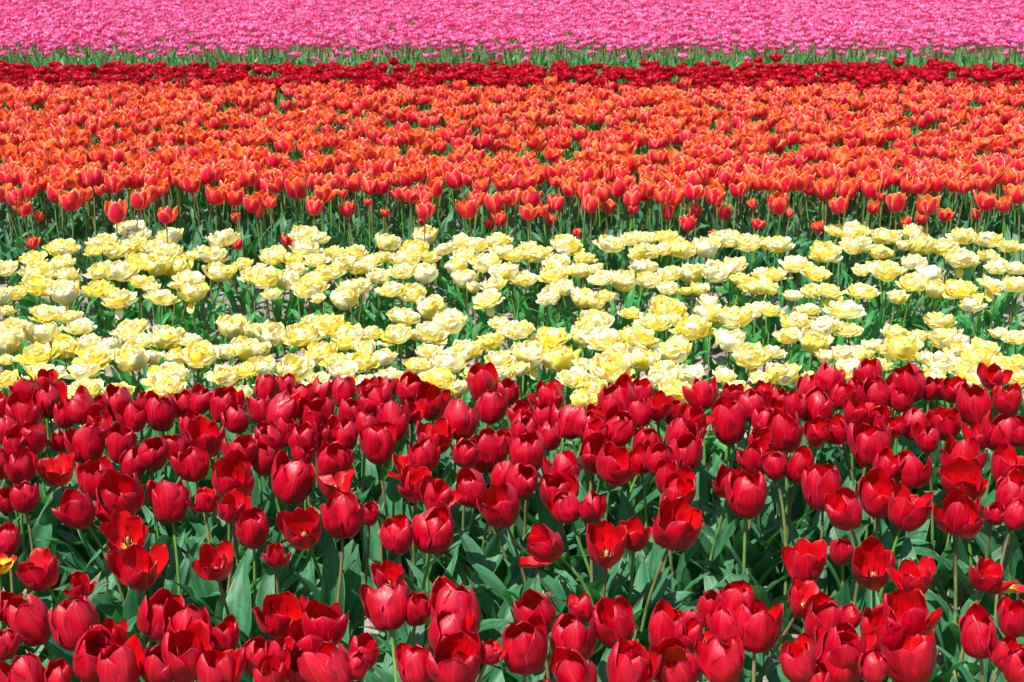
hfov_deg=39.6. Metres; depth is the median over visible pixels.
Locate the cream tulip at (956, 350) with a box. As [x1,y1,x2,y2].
[942,343,970,408]
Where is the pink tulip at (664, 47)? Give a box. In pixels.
[661,44,668,51]
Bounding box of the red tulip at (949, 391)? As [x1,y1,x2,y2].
[927,376,966,482]
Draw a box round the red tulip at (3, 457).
[0,448,32,575]
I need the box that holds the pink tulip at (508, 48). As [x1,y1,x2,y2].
[505,45,511,64]
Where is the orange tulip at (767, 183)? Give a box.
[760,175,779,235]
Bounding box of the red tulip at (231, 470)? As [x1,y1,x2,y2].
[211,448,282,591]
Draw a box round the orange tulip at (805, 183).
[793,171,815,255]
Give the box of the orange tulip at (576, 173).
[564,171,580,227]
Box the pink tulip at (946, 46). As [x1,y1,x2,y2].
[943,43,950,58]
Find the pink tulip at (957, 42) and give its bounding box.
[953,40,962,61]
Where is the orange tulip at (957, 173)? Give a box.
[950,168,967,233]
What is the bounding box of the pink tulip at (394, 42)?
[392,40,398,56]
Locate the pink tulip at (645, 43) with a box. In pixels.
[642,41,649,56]
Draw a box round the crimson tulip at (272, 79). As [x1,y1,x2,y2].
[266,77,277,106]
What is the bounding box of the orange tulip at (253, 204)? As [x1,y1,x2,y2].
[243,192,265,291]
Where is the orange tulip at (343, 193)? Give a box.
[338,189,357,278]
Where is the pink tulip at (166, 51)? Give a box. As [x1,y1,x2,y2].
[163,48,169,62]
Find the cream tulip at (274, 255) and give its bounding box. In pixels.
[259,245,289,315]
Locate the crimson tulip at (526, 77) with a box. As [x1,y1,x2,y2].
[518,75,531,87]
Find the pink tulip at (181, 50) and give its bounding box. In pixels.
[176,47,185,60]
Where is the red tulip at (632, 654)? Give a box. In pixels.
[618,638,644,659]
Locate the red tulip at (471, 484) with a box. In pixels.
[453,467,566,569]
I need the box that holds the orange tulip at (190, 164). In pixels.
[184,161,199,219]
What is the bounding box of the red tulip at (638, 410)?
[619,397,654,516]
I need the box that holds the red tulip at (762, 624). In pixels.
[735,597,783,681]
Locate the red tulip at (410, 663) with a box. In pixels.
[394,642,429,681]
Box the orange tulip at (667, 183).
[661,180,674,229]
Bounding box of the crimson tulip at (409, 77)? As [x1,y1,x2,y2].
[404,75,415,80]
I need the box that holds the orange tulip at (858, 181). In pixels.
[834,177,863,263]
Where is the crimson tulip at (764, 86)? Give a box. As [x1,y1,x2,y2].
[762,83,770,92]
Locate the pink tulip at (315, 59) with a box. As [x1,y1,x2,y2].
[309,57,318,61]
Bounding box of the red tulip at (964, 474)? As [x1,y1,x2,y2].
[936,455,988,599]
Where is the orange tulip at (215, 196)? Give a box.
[205,183,228,285]
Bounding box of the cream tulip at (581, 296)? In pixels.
[570,286,600,356]
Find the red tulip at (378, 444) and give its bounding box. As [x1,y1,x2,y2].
[359,420,423,563]
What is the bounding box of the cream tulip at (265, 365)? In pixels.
[248,355,276,425]
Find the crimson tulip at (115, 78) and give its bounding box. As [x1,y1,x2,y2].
[109,76,120,108]
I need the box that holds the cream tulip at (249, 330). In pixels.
[244,323,259,338]
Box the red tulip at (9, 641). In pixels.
[0,627,19,661]
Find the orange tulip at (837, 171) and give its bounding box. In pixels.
[830,163,847,236]
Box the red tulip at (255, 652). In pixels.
[243,635,265,676]
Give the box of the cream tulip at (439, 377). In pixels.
[417,366,456,417]
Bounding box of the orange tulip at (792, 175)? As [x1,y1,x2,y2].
[786,170,802,233]
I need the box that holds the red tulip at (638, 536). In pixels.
[562,516,699,608]
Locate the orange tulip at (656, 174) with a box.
[645,169,658,221]
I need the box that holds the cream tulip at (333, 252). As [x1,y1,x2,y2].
[321,245,343,312]
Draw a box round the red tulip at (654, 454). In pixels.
[622,439,678,562]
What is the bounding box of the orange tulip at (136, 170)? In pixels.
[121,165,139,219]
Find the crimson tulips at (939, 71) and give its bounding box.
[0,53,1023,109]
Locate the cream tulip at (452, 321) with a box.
[432,308,466,380]
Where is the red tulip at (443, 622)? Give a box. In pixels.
[428,610,488,681]
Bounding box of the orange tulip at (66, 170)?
[60,167,75,237]
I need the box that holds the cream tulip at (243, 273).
[237,267,257,337]
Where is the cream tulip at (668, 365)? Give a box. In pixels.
[649,359,679,431]
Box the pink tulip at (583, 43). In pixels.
[580,41,586,51]
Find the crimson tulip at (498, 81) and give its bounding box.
[492,77,504,104]
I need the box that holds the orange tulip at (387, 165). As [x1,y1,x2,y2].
[378,158,391,225]
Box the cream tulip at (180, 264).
[165,253,206,321]
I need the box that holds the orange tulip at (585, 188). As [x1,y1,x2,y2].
[574,182,592,244]
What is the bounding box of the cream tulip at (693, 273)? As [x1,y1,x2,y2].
[679,262,704,314]
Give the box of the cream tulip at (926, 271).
[893,263,946,328]
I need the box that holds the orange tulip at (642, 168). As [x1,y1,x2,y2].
[638,163,656,230]
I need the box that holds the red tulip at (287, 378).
[278,373,295,451]
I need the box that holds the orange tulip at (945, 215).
[938,208,955,236]
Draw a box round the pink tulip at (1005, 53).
[1000,49,1008,60]
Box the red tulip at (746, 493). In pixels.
[725,470,789,607]
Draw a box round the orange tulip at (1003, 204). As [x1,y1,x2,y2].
[995,196,1023,280]
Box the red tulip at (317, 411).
[293,396,334,507]
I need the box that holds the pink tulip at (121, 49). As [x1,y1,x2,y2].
[118,46,125,59]
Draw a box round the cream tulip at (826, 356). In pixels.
[815,348,835,365]
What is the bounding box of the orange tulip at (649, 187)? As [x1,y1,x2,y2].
[640,179,666,244]
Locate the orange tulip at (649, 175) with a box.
[639,172,655,231]
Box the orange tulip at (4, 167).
[1,161,16,220]
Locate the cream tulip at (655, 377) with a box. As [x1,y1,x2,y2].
[640,367,679,437]
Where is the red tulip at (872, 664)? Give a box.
[857,647,887,681]
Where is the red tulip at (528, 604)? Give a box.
[513,588,555,678]
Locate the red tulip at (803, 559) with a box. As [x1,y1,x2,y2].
[782,537,827,648]
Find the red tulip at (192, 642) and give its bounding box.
[161,619,214,681]
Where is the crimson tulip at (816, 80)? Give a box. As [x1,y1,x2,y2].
[806,75,818,83]
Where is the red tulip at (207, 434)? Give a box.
[182,416,251,527]
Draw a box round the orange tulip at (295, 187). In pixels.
[284,174,312,266]
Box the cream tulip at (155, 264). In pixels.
[144,253,172,325]
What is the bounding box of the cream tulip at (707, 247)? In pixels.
[692,235,724,303]
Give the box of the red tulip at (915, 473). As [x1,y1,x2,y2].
[894,449,968,591]
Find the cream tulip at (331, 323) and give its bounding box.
[311,313,350,398]
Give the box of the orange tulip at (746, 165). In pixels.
[739,162,747,223]
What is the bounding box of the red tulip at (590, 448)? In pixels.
[576,431,607,523]
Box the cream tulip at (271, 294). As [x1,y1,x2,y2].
[260,288,297,357]
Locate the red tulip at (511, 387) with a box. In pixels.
[491,377,519,472]
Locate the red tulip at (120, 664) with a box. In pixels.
[97,634,143,681]
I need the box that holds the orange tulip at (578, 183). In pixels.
[577,182,582,222]
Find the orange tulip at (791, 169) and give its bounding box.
[782,166,799,235]
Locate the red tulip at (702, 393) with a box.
[682,376,717,467]
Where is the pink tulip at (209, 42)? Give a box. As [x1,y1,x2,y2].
[205,39,213,44]
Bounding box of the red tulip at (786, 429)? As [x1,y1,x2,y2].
[757,407,814,574]
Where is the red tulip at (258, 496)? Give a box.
[251,465,283,541]
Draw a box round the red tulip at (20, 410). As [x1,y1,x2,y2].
[5,390,47,511]
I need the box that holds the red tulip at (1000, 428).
[938,410,1019,525]
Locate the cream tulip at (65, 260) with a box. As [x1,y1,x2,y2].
[50,254,87,311]
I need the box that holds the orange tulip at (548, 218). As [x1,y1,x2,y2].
[545,212,558,253]
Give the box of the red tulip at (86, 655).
[73,624,127,681]
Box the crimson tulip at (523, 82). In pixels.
[517,79,527,86]
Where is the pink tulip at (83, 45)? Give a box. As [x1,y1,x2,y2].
[80,43,87,63]
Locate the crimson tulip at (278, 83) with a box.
[271,80,284,106]
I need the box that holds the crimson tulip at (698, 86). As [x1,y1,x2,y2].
[691,84,703,88]
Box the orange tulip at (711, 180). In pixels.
[708,177,719,221]
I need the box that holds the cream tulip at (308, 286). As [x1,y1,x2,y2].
[290,274,329,341]
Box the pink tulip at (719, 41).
[715,38,723,62]
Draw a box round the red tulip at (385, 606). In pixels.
[359,580,408,681]
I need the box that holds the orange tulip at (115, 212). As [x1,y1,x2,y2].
[104,199,127,289]
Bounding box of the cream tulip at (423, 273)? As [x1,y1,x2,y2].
[412,263,438,323]
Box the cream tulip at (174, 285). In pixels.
[167,281,194,346]
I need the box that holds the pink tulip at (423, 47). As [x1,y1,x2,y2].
[420,44,426,62]
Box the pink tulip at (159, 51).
[154,47,163,61]
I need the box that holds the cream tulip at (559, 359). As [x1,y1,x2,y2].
[540,345,580,410]
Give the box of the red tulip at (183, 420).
[179,411,220,504]
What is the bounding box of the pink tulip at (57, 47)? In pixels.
[53,44,59,61]
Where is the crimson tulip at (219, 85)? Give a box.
[213,83,226,110]
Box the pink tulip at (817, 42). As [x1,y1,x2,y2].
[814,39,820,58]
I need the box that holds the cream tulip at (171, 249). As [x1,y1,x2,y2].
[147,243,183,321]
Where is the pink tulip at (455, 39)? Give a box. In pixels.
[452,36,458,61]
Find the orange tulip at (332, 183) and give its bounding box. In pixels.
[322,179,336,235]
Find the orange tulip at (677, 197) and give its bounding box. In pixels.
[667,184,683,264]
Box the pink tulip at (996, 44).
[993,41,1000,60]
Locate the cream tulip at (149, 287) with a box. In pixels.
[142,282,160,324]
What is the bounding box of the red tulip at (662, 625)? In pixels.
[648,598,688,646]
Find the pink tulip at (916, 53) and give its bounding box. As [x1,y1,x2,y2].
[912,50,919,59]
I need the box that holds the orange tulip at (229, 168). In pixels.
[221,164,232,252]
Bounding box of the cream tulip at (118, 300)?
[101,288,137,364]
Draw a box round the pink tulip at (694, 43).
[690,40,698,61]
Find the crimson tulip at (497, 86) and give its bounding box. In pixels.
[486,84,500,102]
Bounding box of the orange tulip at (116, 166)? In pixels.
[108,161,123,194]
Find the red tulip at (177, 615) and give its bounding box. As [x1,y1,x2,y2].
[162,598,210,681]
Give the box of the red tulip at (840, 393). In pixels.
[816,382,855,463]
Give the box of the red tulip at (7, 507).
[0,486,30,597]
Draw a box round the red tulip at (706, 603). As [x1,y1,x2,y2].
[696,589,736,681]
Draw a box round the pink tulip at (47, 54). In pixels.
[43,50,50,60]
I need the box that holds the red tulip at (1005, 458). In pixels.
[952,441,1023,565]
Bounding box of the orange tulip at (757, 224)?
[746,218,765,273]
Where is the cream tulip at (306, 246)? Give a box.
[281,238,322,315]
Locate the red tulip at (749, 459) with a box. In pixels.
[700,437,770,573]
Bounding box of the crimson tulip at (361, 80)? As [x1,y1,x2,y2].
[352,79,367,95]
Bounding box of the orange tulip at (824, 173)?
[817,161,832,235]
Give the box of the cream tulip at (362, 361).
[346,351,379,374]
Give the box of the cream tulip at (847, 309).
[822,299,865,344]
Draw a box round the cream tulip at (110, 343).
[98,335,122,381]
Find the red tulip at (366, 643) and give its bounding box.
[348,632,379,681]
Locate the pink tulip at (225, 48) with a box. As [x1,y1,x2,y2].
[222,45,228,61]
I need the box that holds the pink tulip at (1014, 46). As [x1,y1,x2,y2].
[1009,43,1017,61]
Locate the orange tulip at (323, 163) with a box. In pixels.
[318,158,326,227]
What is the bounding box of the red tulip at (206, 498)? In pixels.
[184,486,274,620]
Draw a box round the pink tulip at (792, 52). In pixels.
[788,48,794,61]
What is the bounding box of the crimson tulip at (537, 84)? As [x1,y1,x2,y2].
[535,80,544,88]
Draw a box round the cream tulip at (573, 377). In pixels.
[555,366,590,451]
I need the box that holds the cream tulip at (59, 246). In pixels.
[42,238,82,305]
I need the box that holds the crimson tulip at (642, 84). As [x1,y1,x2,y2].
[639,81,648,87]
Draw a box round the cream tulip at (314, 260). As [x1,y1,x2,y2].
[302,253,331,313]
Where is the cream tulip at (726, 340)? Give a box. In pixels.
[714,327,749,380]
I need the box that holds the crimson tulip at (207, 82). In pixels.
[201,79,210,85]
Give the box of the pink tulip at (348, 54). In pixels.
[343,51,351,63]
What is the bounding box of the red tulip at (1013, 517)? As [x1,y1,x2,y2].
[994,498,1023,641]
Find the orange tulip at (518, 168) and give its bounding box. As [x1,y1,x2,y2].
[511,161,529,231]
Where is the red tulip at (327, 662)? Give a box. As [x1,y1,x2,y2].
[297,640,353,681]
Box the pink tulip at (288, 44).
[285,41,292,61]
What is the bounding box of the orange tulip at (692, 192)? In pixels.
[684,183,705,260]
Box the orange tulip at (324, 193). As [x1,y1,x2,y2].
[314,184,344,253]
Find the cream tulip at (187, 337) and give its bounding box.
[179,333,201,385]
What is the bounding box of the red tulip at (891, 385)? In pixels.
[885,373,920,455]
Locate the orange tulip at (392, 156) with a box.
[381,150,400,234]
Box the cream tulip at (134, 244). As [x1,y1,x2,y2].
[121,236,158,308]
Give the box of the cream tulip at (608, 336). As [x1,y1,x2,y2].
[571,327,628,390]
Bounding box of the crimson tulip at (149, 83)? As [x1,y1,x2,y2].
[142,81,156,87]
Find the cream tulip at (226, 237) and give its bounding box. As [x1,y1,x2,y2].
[206,227,241,299]
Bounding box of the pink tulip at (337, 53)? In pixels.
[334,49,341,61]
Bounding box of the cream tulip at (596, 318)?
[569,309,614,374]
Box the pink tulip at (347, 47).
[344,44,350,50]
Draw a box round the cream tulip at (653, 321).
[629,312,672,391]
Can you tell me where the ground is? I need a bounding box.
[0,6,1023,681]
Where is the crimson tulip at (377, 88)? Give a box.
[370,84,382,92]
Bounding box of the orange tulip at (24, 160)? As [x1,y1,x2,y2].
[17,156,33,167]
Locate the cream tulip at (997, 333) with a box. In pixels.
[987,326,1023,393]
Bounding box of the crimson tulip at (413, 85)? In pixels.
[405,82,418,89]
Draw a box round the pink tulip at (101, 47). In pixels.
[99,44,104,57]
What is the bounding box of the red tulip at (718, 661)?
[694,636,744,681]
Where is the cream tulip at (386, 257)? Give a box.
[367,251,394,312]
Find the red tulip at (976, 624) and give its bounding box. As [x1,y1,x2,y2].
[959,602,996,681]
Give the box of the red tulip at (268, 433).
[254,420,353,585]
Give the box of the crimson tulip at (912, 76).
[905,75,921,81]
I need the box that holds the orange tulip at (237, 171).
[232,169,257,238]
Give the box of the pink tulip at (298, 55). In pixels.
[292,52,302,64]
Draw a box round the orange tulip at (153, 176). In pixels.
[144,169,159,223]
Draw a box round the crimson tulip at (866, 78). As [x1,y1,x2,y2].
[864,75,879,86]
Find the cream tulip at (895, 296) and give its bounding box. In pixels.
[853,289,910,357]
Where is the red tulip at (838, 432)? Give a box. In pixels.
[825,413,873,519]
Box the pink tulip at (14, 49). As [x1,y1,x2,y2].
[11,47,19,63]
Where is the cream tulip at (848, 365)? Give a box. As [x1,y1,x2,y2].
[835,358,859,379]
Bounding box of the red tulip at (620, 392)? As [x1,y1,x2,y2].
[598,372,656,517]
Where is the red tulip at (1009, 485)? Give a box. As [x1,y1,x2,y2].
[973,468,1023,598]
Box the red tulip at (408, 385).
[396,370,427,437]
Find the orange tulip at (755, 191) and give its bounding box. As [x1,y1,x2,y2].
[747,163,761,215]
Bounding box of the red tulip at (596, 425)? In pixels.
[566,417,608,572]
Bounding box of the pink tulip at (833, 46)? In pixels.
[829,43,837,60]
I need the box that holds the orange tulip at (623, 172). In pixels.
[615,167,630,232]
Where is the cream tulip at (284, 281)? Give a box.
[274,268,300,321]
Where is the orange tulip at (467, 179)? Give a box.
[458,173,484,237]
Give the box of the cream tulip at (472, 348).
[445,339,483,427]
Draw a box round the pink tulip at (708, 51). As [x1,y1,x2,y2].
[704,49,713,64]
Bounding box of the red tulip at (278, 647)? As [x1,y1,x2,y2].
[264,636,293,662]
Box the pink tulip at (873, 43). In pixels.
[870,41,877,53]
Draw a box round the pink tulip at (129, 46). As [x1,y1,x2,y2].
[126,43,133,64]
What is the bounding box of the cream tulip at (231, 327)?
[205,314,250,387]
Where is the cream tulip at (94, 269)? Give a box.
[84,260,137,330]
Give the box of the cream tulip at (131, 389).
[101,381,143,439]
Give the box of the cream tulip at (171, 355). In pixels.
[164,348,185,429]
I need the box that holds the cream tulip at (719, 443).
[712,380,750,452]
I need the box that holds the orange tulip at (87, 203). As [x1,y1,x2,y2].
[76,165,90,233]
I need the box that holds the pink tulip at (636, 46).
[632,42,640,60]
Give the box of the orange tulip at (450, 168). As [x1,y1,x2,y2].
[445,164,461,229]
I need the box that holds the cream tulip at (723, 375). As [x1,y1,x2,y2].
[706,366,740,462]
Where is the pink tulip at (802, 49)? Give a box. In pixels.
[798,46,808,55]
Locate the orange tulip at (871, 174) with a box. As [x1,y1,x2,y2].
[864,168,880,226]
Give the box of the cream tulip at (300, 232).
[288,225,321,276]
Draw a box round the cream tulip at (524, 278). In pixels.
[495,270,537,341]
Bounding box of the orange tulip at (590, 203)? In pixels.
[581,193,598,289]
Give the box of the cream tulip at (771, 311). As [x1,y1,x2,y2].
[758,303,798,365]
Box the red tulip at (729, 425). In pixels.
[711,394,745,505]
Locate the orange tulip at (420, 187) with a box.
[413,183,425,231]
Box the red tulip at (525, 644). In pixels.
[502,612,547,681]
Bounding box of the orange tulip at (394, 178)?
[388,169,405,230]
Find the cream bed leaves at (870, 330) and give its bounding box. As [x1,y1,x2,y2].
[0,262,1023,466]
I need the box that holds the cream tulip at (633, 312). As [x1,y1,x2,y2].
[617,306,642,378]
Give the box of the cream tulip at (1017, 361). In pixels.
[1005,354,1023,406]
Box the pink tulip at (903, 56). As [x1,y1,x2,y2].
[898,53,906,67]
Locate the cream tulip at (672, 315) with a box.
[645,312,682,375]
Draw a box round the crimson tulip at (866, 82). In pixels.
[860,79,871,96]
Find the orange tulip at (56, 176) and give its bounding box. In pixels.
[47,172,65,240]
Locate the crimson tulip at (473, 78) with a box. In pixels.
[466,73,480,85]
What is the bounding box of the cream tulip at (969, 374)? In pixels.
[954,365,984,388]
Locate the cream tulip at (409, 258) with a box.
[388,250,425,313]
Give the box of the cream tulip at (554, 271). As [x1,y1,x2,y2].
[536,261,571,327]
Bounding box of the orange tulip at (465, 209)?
[455,199,477,271]
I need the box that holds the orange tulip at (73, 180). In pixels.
[62,169,102,237]
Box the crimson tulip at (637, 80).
[634,78,643,86]
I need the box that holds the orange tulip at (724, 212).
[717,204,740,261]
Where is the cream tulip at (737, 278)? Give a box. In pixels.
[720,271,750,333]
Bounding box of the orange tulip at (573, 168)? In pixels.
[568,163,584,221]
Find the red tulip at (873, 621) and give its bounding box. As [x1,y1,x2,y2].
[860,604,906,652]
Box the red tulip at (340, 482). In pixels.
[315,468,354,591]
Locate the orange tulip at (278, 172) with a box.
[273,167,290,217]
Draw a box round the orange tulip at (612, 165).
[598,159,627,228]
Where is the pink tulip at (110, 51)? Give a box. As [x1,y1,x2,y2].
[106,48,114,60]
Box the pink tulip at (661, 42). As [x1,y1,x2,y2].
[658,41,665,60]
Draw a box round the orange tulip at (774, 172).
[767,168,786,218]
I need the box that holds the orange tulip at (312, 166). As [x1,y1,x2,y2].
[304,157,321,216]
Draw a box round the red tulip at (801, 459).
[755,445,820,597]
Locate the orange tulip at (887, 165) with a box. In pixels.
[877,161,891,216]
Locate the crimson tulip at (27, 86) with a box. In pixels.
[15,84,30,90]
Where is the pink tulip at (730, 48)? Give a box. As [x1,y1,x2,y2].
[726,45,735,61]
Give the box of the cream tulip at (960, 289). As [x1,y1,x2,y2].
[927,279,984,351]
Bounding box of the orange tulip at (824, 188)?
[813,175,836,241]
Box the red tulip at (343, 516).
[320,490,364,638]
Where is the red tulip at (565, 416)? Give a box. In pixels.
[535,404,581,494]
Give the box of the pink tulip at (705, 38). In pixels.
[702,35,709,57]
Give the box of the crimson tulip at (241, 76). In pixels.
[233,71,246,79]
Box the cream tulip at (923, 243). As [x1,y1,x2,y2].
[909,233,934,310]
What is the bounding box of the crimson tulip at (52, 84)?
[45,82,56,87]
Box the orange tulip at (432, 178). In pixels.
[426,174,442,237]
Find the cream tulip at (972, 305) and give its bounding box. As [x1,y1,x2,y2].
[958,297,987,337]
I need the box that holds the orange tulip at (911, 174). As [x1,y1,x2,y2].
[900,168,912,229]
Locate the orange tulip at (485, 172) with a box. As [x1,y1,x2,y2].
[479,168,491,230]
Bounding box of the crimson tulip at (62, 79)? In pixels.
[53,76,69,82]
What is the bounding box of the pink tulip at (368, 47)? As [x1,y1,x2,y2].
[364,44,371,59]
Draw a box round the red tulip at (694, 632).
[673,614,714,652]
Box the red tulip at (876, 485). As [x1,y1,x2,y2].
[857,465,903,601]
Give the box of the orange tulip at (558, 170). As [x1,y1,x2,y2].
[547,162,566,233]
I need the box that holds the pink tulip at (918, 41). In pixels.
[916,39,923,63]
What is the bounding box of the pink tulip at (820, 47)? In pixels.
[816,44,823,61]
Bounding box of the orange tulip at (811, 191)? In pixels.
[804,180,817,240]
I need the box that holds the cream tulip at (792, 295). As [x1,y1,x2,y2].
[764,289,803,361]
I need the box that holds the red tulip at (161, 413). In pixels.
[142,392,176,481]
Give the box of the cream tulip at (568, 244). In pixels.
[550,233,583,300]
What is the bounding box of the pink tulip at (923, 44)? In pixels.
[920,41,929,62]
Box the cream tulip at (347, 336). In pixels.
[330,323,368,399]
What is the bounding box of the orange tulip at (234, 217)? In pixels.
[230,212,240,231]
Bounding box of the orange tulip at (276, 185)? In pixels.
[267,176,291,247]
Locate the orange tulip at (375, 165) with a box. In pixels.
[364,159,382,234]
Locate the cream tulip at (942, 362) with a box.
[922,350,960,409]
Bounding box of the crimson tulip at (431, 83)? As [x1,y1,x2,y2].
[425,81,436,86]
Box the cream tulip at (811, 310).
[795,303,820,373]
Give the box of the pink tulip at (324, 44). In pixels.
[319,40,327,62]
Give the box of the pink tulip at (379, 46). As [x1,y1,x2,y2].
[376,43,383,61]
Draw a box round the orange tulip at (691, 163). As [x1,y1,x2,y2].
[682,156,702,234]
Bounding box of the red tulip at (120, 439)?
[98,423,137,523]
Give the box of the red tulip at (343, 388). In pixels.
[330,375,355,468]
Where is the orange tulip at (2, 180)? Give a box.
[0,171,12,229]
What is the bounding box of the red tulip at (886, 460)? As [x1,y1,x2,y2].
[871,445,931,594]
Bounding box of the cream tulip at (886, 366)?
[835,357,893,425]
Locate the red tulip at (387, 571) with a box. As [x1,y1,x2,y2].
[370,559,433,654]
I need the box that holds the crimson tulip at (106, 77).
[101,74,113,101]
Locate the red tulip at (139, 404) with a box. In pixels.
[130,390,168,486]
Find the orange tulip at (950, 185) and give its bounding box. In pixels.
[939,176,958,267]
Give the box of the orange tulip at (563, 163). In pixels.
[552,160,581,234]
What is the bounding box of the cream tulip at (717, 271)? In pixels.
[688,259,732,326]
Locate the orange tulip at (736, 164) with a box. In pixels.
[727,158,743,228]
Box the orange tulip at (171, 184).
[168,171,175,227]
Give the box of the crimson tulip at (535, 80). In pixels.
[531,77,542,83]
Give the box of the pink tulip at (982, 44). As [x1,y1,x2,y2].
[978,41,984,62]
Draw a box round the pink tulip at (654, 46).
[651,44,657,60]
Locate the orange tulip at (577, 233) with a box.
[572,229,581,283]
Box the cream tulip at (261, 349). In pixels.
[250,340,271,355]
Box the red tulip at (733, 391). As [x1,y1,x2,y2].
[718,382,748,469]
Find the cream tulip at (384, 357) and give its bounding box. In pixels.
[368,347,400,405]
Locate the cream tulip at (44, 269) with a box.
[16,260,55,324]
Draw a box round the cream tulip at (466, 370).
[459,367,493,432]
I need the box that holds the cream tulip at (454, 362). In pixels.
[424,349,500,426]
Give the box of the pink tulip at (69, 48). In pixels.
[67,46,74,61]
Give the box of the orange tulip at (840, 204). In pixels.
[829,195,857,289]
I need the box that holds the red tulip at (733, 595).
[716,579,753,681]
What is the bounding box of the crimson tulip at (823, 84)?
[820,82,830,86]
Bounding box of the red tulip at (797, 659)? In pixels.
[778,631,816,681]
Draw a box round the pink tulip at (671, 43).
[668,40,673,54]
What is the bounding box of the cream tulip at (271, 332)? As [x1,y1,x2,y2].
[255,320,287,354]
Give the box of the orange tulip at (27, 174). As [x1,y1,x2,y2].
[20,168,39,235]
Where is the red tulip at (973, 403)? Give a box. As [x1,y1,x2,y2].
[956,381,992,478]
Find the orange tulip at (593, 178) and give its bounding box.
[586,175,605,234]
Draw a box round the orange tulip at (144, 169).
[140,166,148,214]
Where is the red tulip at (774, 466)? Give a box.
[762,449,830,629]
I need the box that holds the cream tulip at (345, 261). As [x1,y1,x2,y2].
[322,253,359,320]
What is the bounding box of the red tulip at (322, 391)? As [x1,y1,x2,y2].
[312,376,331,486]
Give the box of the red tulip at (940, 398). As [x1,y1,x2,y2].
[912,377,944,493]
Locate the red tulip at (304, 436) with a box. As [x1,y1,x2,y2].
[288,421,363,544]
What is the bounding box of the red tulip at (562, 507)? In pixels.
[546,490,628,596]
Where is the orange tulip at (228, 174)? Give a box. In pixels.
[202,167,231,232]
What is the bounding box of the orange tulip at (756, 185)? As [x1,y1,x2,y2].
[748,171,766,234]
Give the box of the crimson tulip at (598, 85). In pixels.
[594,83,604,88]
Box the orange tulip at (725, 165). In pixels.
[722,162,730,222]
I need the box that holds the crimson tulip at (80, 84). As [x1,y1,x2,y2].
[75,81,83,87]
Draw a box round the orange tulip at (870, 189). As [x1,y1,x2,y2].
[855,178,880,261]
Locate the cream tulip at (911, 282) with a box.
[895,271,925,330]
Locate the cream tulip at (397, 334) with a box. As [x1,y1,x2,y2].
[377,323,416,403]
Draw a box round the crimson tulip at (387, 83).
[379,78,394,88]
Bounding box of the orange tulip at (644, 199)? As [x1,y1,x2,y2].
[638,177,653,219]
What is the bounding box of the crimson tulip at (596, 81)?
[589,78,604,86]
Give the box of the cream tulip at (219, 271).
[182,261,237,330]
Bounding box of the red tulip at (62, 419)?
[36,399,75,489]
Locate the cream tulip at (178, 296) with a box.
[177,252,189,309]
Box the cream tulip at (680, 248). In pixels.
[667,238,696,297]
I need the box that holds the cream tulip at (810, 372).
[803,370,813,435]
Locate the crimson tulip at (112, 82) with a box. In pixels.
[105,80,117,84]
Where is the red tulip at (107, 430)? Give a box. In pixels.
[87,413,164,525]
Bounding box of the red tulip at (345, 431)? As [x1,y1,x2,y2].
[310,414,375,543]
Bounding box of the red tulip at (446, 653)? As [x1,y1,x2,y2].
[438,648,475,681]
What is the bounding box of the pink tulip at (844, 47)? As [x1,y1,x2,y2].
[841,45,847,60]
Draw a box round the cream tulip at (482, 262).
[464,252,503,316]
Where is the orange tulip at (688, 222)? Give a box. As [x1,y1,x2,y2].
[679,214,696,283]
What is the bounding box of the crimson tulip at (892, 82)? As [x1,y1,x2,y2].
[887,80,900,85]
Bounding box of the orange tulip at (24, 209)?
[12,202,32,249]
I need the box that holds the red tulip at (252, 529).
[235,505,307,607]
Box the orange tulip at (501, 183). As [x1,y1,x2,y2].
[492,174,513,236]
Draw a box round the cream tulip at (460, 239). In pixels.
[441,232,471,286]
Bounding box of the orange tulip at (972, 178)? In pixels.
[968,173,978,227]
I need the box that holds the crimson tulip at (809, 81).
[800,78,813,86]
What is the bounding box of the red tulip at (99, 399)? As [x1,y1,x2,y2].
[80,394,108,464]
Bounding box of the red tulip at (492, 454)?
[470,425,522,560]
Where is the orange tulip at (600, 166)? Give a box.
[592,162,603,229]
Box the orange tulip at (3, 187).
[0,183,28,264]
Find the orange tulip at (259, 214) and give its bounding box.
[256,207,269,247]
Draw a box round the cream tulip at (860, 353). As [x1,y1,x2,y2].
[833,345,895,415]
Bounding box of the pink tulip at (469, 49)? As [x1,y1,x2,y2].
[465,47,472,61]
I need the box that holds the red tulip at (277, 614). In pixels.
[252,591,307,681]
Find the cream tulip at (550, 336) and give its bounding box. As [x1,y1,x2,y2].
[524,326,571,388]
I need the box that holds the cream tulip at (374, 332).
[363,325,381,372]
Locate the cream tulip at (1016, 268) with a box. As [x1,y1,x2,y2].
[991,261,1023,327]
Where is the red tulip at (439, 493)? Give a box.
[404,476,462,647]
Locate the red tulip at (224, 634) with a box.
[207,613,239,651]
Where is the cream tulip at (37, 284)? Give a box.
[19,274,58,324]
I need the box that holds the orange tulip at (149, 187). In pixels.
[141,182,159,239]
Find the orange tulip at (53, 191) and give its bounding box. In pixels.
[47,183,64,240]
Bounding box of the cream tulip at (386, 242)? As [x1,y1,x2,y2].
[375,232,401,303]
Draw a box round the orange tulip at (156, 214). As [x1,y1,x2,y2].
[140,170,160,229]
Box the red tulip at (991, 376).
[958,362,1012,438]
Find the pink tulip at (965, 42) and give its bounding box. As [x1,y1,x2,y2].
[962,39,969,58]
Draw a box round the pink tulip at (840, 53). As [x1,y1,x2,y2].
[836,50,845,57]
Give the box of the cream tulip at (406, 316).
[385,306,420,371]
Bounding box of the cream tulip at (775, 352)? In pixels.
[764,344,787,362]
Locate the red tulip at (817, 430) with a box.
[789,415,831,540]

